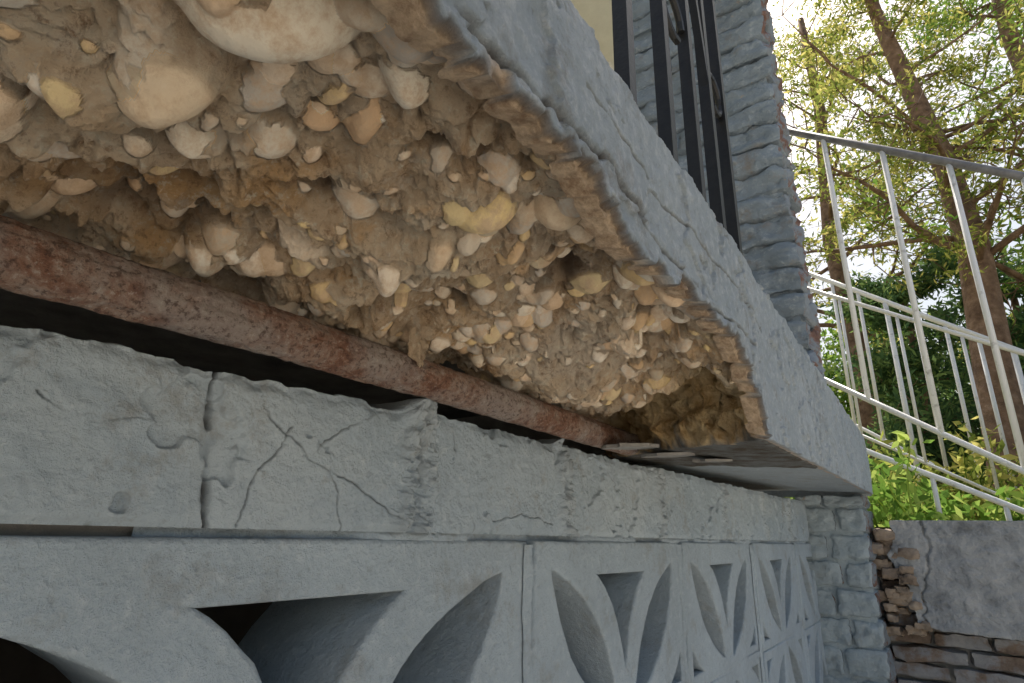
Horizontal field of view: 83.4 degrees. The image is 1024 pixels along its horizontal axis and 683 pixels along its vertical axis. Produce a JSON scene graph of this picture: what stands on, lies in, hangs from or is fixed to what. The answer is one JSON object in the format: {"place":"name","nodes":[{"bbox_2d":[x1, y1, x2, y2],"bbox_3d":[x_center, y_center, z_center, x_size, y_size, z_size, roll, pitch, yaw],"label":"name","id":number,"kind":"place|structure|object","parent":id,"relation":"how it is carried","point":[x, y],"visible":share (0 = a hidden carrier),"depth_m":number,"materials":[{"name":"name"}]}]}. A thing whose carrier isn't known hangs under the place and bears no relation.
{"place":"outdoors","nodes":[
{"label":"outdoors","id":0,"kind":"place"},
{"bbox_2d":[710,657,762,682],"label":"screen block","id":1,"kind":"structure","parent":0,"point":[750,672],"depth_m":2.13,"materials":[{"name":"grey concrete"}]},
{"bbox_2d":[678,542,759,682],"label":"screen block","id":2,"kind":"structure","parent":1,"relation":"on","point":[722,630],"depth_m":2.00,"materials":[{"name":"grey concrete"}]},
{"bbox_2d":[767,0,1023,498],"label":"sky","id":3,"kind":"structure","parent":0,"point":[867,263],"materials":[{"name":"white"}]},
{"bbox_3d":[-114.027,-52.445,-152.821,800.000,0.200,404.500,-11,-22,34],"label":"lower ground","id":4,"kind":"structure","parent":0,"visible":0},
{"bbox_2d":[0,602,272,682],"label":"crawlspace","id":5,"kind":"object","parent":4,"relation":"on","point":[19,663],"depth_m":1.46,"materials":[{"name":"black"}]},
{"bbox_2d":[0,280,482,418],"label":"gap","id":6,"kind":"object","parent":5,"relation":"on","point":[67,320],"visible":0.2,"depth_m":1.62,"materials":[{"name":"black"}]},
{"bbox_2d":[0,0,817,468],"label":"spalled soffit","id":7,"kind":"structure","parent":6,"relation":"attached to","point":[358,168],"depth_m":0.61,"materials":[{"name":"concrete"}]},
{"bbox_2d":[0,215,639,454],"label":"rusty steel bar","id":8,"kind":"object","parent":7,"relation":"attached to","point":[35,262],"visible":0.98,"depth_m":0.67,"materials":[{"name":"brown metal"}]},
{"bbox_2d":[408,325,428,367],"bbox_3d":[-0.145,0.007,0.892,0.014,0.070,0.048,-11,-22,34],"label":"hanging flake","id":9,"kind":"object","parent":7,"relation":"attached to","point":[418,344],"visible":1,"depth_m":0.89,"materials":[{"name":"concrete"}]},
{"bbox_2d":[601,443,731,462],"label":"concrete flakes","id":10,"kind":"object","parent":7,"relation":"on","point":[627,446],"visible":0.97,"depth_m":1.43,"materials":[{"name":"grey concrete"}]},
{"bbox_2d":[370,0,872,493],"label":"painted edge","id":11,"kind":"object","parent":6,"relation":"attached to","point":[543,77],"visible":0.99,"depth_m":0.63,"materials":[{"name":"grey paint"}]},
{"bbox_2d":[612,0,742,254],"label":"black iron railing","id":12,"kind":"object","parent":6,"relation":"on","point":[720,174],"visible":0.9,"depth_m":1.25,"materials":[{"name":"black metal"}]},
{"bbox_2d":[449,415,789,490],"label":"concrete porch slab","id":13,"kind":"structure","parent":5,"relation":"on","point":[484,422],"depth_m":2.37,"materials":[{"name":"grey concrete"}]},
{"bbox_2d":[633,1,806,350],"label":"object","id":14,"kind":"object","parent":13,"relation":"on","point":[772,220],"depth_m":2.40,"materials":[{"name":"paint"}]},
{"bbox_2d":[632,0,825,376],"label":"bricks","id":15,"kind":"object","parent":13,"relation":"on","point":[744,27],"visible":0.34,"depth_m":2.36,"materials":[{"name":"grey brick"}]},
{"bbox_2d":[635,464,868,493],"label":"sound soffit","id":16,"kind":"structure","parent":13,"relation":"attached to","point":[809,479],"depth_m":2.32,"materials":[{"name":"grey concrete"}]},
{"bbox_2d":[762,490,871,496],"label":"slab end","id":17,"kind":"structure","parent":13,"relation":"attached to","point":[796,493],"depth_m":3.64,"materials":[{"name":"grey concrete"}]},
{"bbox_2d":[522,545,533,682],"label":"pointing","id":18,"kind":"object","parent":4,"relation":"on","point":[528,582],"visible":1,"depth_m":1.13,"materials":[{"name":"grey concrete"}]},
{"bbox_2d":[677,545,689,682],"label":"pointing","id":19,"kind":"object","parent":4,"relation":"on","point":[683,599],"visible":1,"depth_m":1.75,"materials":[{"name":"grey concrete"}]},
{"bbox_2d":[749,545,765,682],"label":"pointing","id":20,"kind":"object","parent":4,"relation":"on","point":[757,616],"visible":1,"depth_m":2.35,"materials":[{"name":"grey concrete"}]},
{"bbox_2d":[792,545,809,682],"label":"pointing","id":21,"kind":"object","parent":4,"relation":"on","point":[802,627],"visible":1,"depth_m":2.95,"materials":[{"name":"grey concrete"}]},
{"bbox_2d":[794,494,896,682],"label":"painted brick pier","id":22,"kind":"structure","parent":4,"relation":"on","point":[856,638],"depth_m":3.29,"materials":[{"name":"grey brick"}]},
{"bbox_2d":[870,533,1023,682],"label":"backing","id":23,"kind":"object","parent":4,"relation":"on","point":[970,665],"depth_m":3.15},
{"bbox_2d":[870,535,1023,682],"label":"brick courses","id":24,"kind":"object","parent":23,"relation":"on","point":[917,658],"visible":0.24,"depth_m":3.12,"materials":[{"name":"brown brick"}]},
{"bbox_2d":[871,528,932,636],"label":"rubble stones","id":25,"kind":"object","parent":24,"relation":"on","point":[899,594],"visible":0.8,"depth_m":3.26,"materials":[{"name":"brown stone"}]},
{"bbox_2d":[887,520,1023,640],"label":"retaining wall","id":26,"kind":"structure","parent":24,"relation":"on","point":[969,575],"depth_m":3.11,"materials":[{"name":"grey concrete"}]},
{"bbox_3d":[1.616,2.210,3.144,0.274,0.419,0.829,-11,-22,34],"label":"screen block","id":27,"kind":"object","parent":4,"relation":"on","visible":0},
{"bbox_2d":[805,621,827,682],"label":"screen block","id":28,"kind":"structure","parent":27,"relation":"on","point":[817,666],"depth_m":3.09,"materials":[{"name":"grey concrete"}]},
{"bbox_2d":[792,543,820,628],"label":"screen block","id":29,"kind":"structure","parent":28,"relation":"on","point":[808,594],"depth_m":3.20,"materials":[{"name":"grey concrete"}]},
{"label":"terrace ground","id":30,"kind":"structure","parent":0,"visible":0},
{"bbox_2d":[820,306,969,468],"bbox_3d":[17.328,3.578,24.750,9.971,12.097,10.693,7,-19,-16],"label":"broadleaf tree","id":31,"kind":"object","parent":30,"relation":"on","point":[827,356],"visible":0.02,"depth_m":26.05,"materials":[{"name":"green plant"}]},
{"bbox_2d":[771,0,1023,498],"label":"pine tree","id":32,"kind":"object","parent":30,"relation":"on","point":[922,122],"visible":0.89,"depth_m":10.13,"materials":[{"name":"green plant"}]},
{"bbox_2d":[772,0,1023,509],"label":"pine tree","id":33,"kind":"object","parent":30,"relation":"on","point":[866,409],"visible":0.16,"depth_m":17.45,"materials":[{"name":"green plant"}]},
{"bbox_2d":[788,127,1023,474],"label":"white stair railing","id":34,"kind":"object","parent":30,"relation":"on","point":[950,164],"visible":0.66,"depth_m":4.37,"materials":[{"name":"metal"}]},
{"bbox_2d":[808,271,1023,504],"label":"white stair railing","id":35,"kind":"object","parent":30,"relation":"on","point":[946,324],"visible":0.45,"depth_m":7.56,"materials":[{"name":"metal"}]},
{"bbox_2d":[808,287,1023,499],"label":"white stair railing","id":36,"kind":"object","parent":30,"relation":"on","point":[961,335],"visible":0.59,"depth_m":5.79,"materials":[{"name":"metal"}]},
{"bbox_2d":[814,0,1023,347],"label":"pine tree","id":37,"kind":"object","parent":30,"relation":"on","point":[1015,38],"visible":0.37,"depth_m":14.11,"materials":[{"name":"green plant"}]},
{"bbox_2d":[819,245,1023,519],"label":"conifer tree","id":38,"kind":"object","parent":30,"relation":"on","point":[886,379],"visible":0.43,"depth_m":12.13,"materials":[{"name":"green plant"}]},
{"bbox_2d":[866,430,987,529],"bbox_3d":[2.769,1.065,4.056,0.913,0.848,1.603,-11,-22,34],"label":"garden shrub","id":39,"kind":"object","parent":30,"relation":"on","point":[884,496],"visible":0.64,"depth_m":3.78,"materials":[{"name":"green plant"}]},
{"bbox_2d":[866,448,1023,520],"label":"garden rail","id":40,"kind":"object","parent":30,"relation":"on","point":[1006,505],"visible":0.46,"depth_m":3.71,"materials":[{"name":"white metal"}]},
{"bbox_2d":[868,416,1023,523],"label":"garden shrub","id":41,"kind":"object","parent":30,"relation":"on","point":[984,480],"visible":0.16,"depth_m":5.78,"materials":[{"name":"green plant"}]},
{"bbox_2d":[906,231,1023,476],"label":"conifer tree","id":42,"kind":"object","parent":30,"relation":"on","point":[1017,333],"visible":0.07,"depth_m":14.56,"materials":[{"name":"green plant"}]},
{"bbox_2d":[939,313,1013,474],"bbox_3d":[21.805,2.893,23.579,10.816,10.755,7.622,3,-18,-4],"label":"broadleaf tree","id":43,"kind":"object","parent":30,"relation":"on","point":[959,349],"depth_m":25.01,"materials":[{"name":"green plant"}]},
{"bbox_2d":[939,477,1023,520],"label":"garden shrub","id":44,"kind":"object","parent":30,"relation":"on","point":[997,509],"visible":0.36,"depth_m":4.13,"materials":[{"name":"green plant"}]},
{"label":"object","id":45,"kind":"object","parent":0,"visible":0},
{"bbox_2d":[571,0,613,66],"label":"eave","id":46,"kind":"object","parent":45,"relation":"on","point":[596,15],"depth_m":8.11,"materials":[{"name":"beige paint"}]},
{"bbox_3d":[0.158,1.140,1.377,0.274,0.419,0.835,-11,-22,34],"label":"screen block","id":47,"kind":"object","parent":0,"visible":0},
{"bbox_2d":[525,540,684,682],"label":"screen block","id":48,"kind":"structure","parent":47,"relation":"on","point":[606,612],"depth_m":1.39,"materials":[{"name":"grey concrete"}]},
{"bbox_2d":[707,621,818,682],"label":"bed mortar","id":49,"kind":"object","parent":47,"relation":"on","point":[747,660],"visible":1,"depth_m":2.16,"materials":[{"name":"grey concrete"}]},
{"bbox_3d":[-0.386,0.891,0.673,0.274,0.419,1.009,-11,-22,34],"label":"screen block","id":50,"kind":"object","parent":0,"visible":0},
{"bbox_2d":[0,535,526,682],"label":"screen block","id":51,"kind":"structure","parent":50,"relation":"on","point":[97,609],"depth_m":0.75,"materials":[{"name":"grey concrete"}]},
{"bbox_2d":[0,524,133,535],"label":"joint","id":52,"kind":"object","parent":51,"relation":"on","point":[46,530],"depth_m":0.59,"materials":[{"name":"grey concrete"}]},
{"bbox_2d":[0,325,808,540],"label":"top course","id":53,"kind":"object","parent":51,"relation":"on","point":[94,433],"visible":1,"depth_m":0.76,"materials":[{"name":"grey concrete"}]},
{"bbox_2d":[131,527,805,543],"bbox_3d":[0.682,0.705,2.031,0.020,0.025,3.700,-12,-22,34],"label":"bed joint","id":54,"kind":"object","parent":51,"relation":"on","point":[184,532],"visible":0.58,"depth_m":0.88,"materials":[{"name":"grey concrete"}]},
{"bbox_3d":[1.128,1.986,2.511,0.274,0.419,0.829,-11,-22,34],"label":"screen block","id":55,"kind":"object","parent":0,"visible":0},
{"bbox_2d":[763,633,807,682],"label":"screen block","id":56,"kind":"structure","parent":55,"relation":"on","point":[784,661],"depth_m":2.60,"materials":[{"name":"grey concrete"}]},
{"bbox_2d":[749,543,800,651],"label":"screen block","id":57,"kind":"structure","parent":56,"relation":"on","point":[777,600],"depth_m":2.63,"materials":[{"name":"grey concrete"}]}
]}

